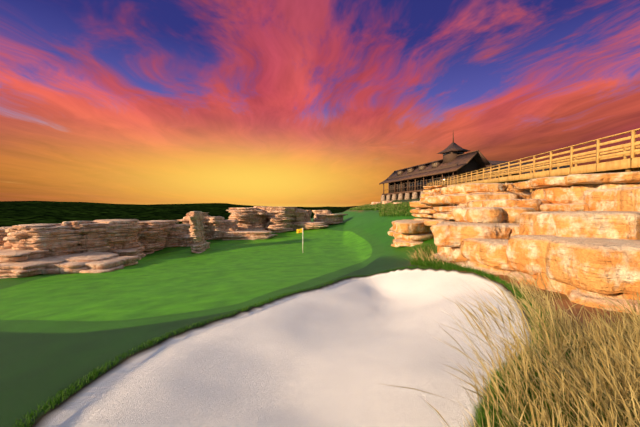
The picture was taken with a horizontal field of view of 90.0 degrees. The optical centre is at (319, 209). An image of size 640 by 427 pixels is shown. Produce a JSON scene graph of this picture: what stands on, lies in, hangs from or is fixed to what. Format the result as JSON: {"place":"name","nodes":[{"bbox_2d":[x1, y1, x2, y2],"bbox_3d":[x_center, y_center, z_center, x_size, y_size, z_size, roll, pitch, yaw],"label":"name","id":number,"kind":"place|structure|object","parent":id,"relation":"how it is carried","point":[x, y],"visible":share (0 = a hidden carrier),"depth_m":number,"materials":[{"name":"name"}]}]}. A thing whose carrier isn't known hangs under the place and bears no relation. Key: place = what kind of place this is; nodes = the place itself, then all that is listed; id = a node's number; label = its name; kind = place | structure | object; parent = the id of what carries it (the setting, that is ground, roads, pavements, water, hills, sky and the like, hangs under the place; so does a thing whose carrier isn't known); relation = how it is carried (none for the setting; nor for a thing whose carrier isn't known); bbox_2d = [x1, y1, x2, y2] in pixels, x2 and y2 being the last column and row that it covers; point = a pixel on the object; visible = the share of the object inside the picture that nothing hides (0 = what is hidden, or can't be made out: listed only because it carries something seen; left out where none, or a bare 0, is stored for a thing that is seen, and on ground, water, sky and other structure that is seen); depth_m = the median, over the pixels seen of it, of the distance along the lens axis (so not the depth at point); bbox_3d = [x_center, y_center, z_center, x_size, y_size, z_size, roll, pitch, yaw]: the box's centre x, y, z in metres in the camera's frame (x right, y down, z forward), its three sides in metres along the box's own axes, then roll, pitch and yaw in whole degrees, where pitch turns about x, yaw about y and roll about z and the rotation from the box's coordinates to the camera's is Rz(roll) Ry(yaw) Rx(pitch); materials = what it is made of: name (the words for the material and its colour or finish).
{"place":"outdoors","nodes":[
{"label":"outdoors","id":0,"kind":"place"},
{"bbox_2d":[0,198,638,426],"bbox_3d":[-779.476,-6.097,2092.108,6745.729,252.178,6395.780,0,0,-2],"label":"ground sheet","id":1,"kind":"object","parent":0,"point":[341,352],"visible":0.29,"depth_m":6.27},
{"bbox_2d":[0,201,401,278],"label":"rock formations","id":2,"kind":"object","parent":1,"relation":"on","point":[94,246],"visible":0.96,"depth_m":26.80,"materials":[{"name":"beige stone"}]},
{"bbox_2d":[9,266,531,426],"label":"turf lip","id":3,"kind":"object","parent":1,"relation":"on","point":[57,398],"visible":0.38,"depth_m":4.35,"materials":[{"name":"green plant"}]},
{"bbox_2d":[349,201,436,258],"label":"bank grass","id":4,"kind":"structure","parent":1,"relation":"on","point":[394,210],"depth_m":42.21,"materials":[{"name":"green plant"}]},
{"bbox_2d":[379,134,574,201],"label":"lodge","id":5,"kind":"structure","parent":1,"relation":"on","point":[408,183],"depth_m":67.46,"materials":[{"name":"brown wood"}]},
{"bbox_2d":[383,261,595,426],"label":"seed stalks","id":6,"kind":"object","parent":1,"relation":"on","point":[508,318],"visible":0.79,"depth_m":2.66,"materials":[{"name":"beige plant"}]},
{"bbox_2d":[388,171,639,314],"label":"outcrop rock","id":7,"kind":"object","parent":1,"relation":"on","point":[576,237],"visible":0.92,"depth_m":10.04,"materials":[{"name":"orange stone"}]},
{"bbox_2d":[405,247,639,426],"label":"grass","id":8,"kind":"structure","parent":1,"relation":"on","point":[609,356],"depth_m":2.38,"materials":[{"name":"plant"}]},
{"bbox_2d":[427,128,639,191],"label":"wooden fence","id":9,"kind":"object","parent":1,"relation":"on","point":[630,164],"visible":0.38,"depth_m":17.08,"materials":[{"name":"brown wood"}]},
{"bbox_2d":[0,0,639,206],"label":"sky","id":10,"kind":"structure","parent":0,"point":[274,103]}
]}

